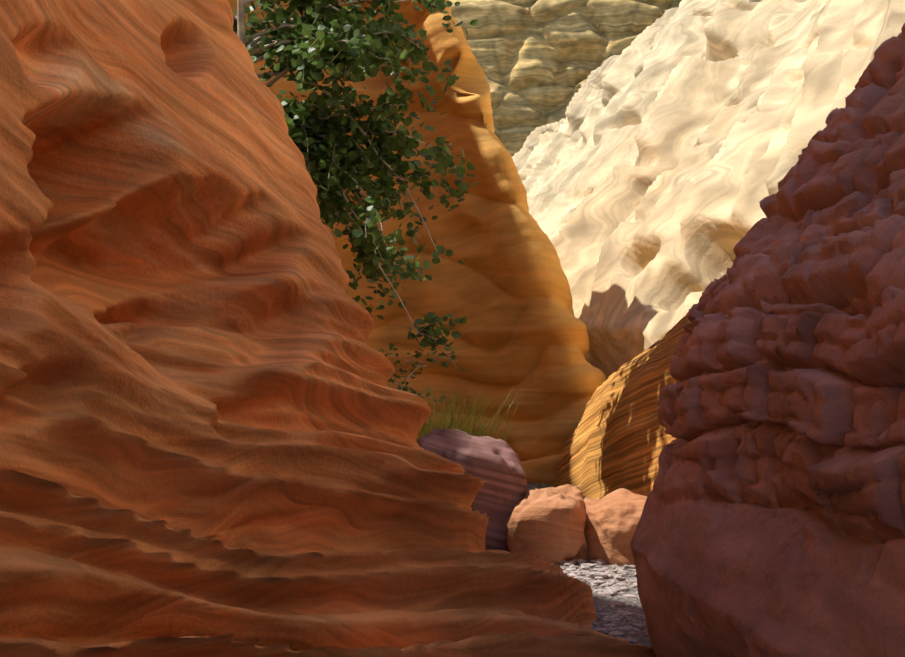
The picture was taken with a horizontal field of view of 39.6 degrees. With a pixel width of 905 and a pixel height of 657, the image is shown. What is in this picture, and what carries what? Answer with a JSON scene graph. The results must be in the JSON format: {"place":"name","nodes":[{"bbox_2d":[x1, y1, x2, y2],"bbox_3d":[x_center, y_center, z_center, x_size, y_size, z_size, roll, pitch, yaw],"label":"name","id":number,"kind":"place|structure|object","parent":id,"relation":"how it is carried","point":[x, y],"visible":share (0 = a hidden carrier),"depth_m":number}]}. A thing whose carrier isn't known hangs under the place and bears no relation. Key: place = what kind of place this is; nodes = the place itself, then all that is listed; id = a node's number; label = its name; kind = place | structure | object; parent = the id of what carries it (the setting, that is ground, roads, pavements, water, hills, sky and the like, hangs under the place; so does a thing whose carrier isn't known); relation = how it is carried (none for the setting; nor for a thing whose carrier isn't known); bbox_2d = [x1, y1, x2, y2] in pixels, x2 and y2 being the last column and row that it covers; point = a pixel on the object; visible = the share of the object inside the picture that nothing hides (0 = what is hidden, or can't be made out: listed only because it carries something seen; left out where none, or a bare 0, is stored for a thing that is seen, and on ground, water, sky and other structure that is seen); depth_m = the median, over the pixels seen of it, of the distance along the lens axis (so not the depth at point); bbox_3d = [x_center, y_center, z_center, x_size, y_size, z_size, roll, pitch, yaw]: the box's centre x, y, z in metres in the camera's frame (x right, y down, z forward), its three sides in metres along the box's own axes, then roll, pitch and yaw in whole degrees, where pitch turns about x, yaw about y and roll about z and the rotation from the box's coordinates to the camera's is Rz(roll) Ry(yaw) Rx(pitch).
{"place":"outdoors","nodes":[
{"label":"outdoors","id":0,"kind":"place"},
{"bbox_2d":[527,483,651,646],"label":"gravel ground","id":1,"kind":"structure","parent":0,"point":[622,621],"depth_m":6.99},
{"bbox_2d":[0,0,655,656],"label":"rock wall","id":2,"kind":"structure","parent":1,"relation":"on","point":[212,422],"depth_m":4.77},
{"bbox_2d":[232,0,478,375],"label":"cottonwood tree","id":3,"kind":"object","parent":2,"relation":"on","point":[350,24],"depth_m":9.89},
{"bbox_2d":[228,0,605,483],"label":"rock wall","id":4,"kind":"structure","parent":1,"relation":"on","point":[504,290],"depth_m":13.67},
{"bbox_2d":[375,343,461,432],"bbox_3d":[-0.376,0.854,11.965,0.946,1.431,1.194,0,0,-1],"label":"sprig shrub","id":5,"kind":"object","parent":1,"relation":"on","point":[416,355],"depth_m":12.02},
{"bbox_2d":[416,428,527,551],"bbox_3d":[0.075,1.230,8.980,0.869,1.031,0.964,0,0,-21],"label":"boulder","id":6,"kind":"object","parent":1,"relation":"on","point":[495,464],"visible":0.38,"depth_m":8.62},
{"bbox_2d":[392,384,561,452],"bbox_3d":[-0.104,1.012,10.082,1.612,1.100,1.458,0,0,-27],"label":"grass tuft","id":7,"kind":"object","parent":1,"relation":"on","point":[451,423],"visible":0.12,"depth_m":10.10},
{"bbox_2d":[506,484,587,563],"bbox_3d":[0.662,1.404,8.675,0.609,0.606,0.736,0,0,-1],"label":"boulder","id":8,"kind":"object","parent":1,"relation":"on","point":[547,524],"visible":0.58,"depth_m":8.37},
{"bbox_2d":[449,0,681,156],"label":"rock wall","id":9,"kind":"structure","parent":1,"relation":"on","point":[538,61],"depth_m":95.98},
{"bbox_2d":[583,488,646,565],"bbox_3d":[1.192,1.418,8.636,0.638,0.583,0.778,0,0,-21],"label":"boulder","id":10,"kind":"object","parent":1,"relation":"on","point":[612,519],"visible":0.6,"depth_m":8.37},
{"bbox_2d":[553,311,690,498],"bbox_3d":[2.138,1.473,10.598,2.049,3.740,6.979,0,0,-9],"label":"rock formation","id":11,"kind":"object","parent":1,"relation":"on","point":[619,438],"visible":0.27,"depth_m":9.88},
{"bbox_2d":[512,0,904,379],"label":"rock face","id":12,"kind":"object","parent":1,"relation":"on","point":[657,164],"visible":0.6,"depth_m":17.89},
{"bbox_2d":[630,23,904,656],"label":"rock wall","id":13,"kind":"structure","parent":1,"relation":"on","point":[771,522],"depth_m":4.55}
]}

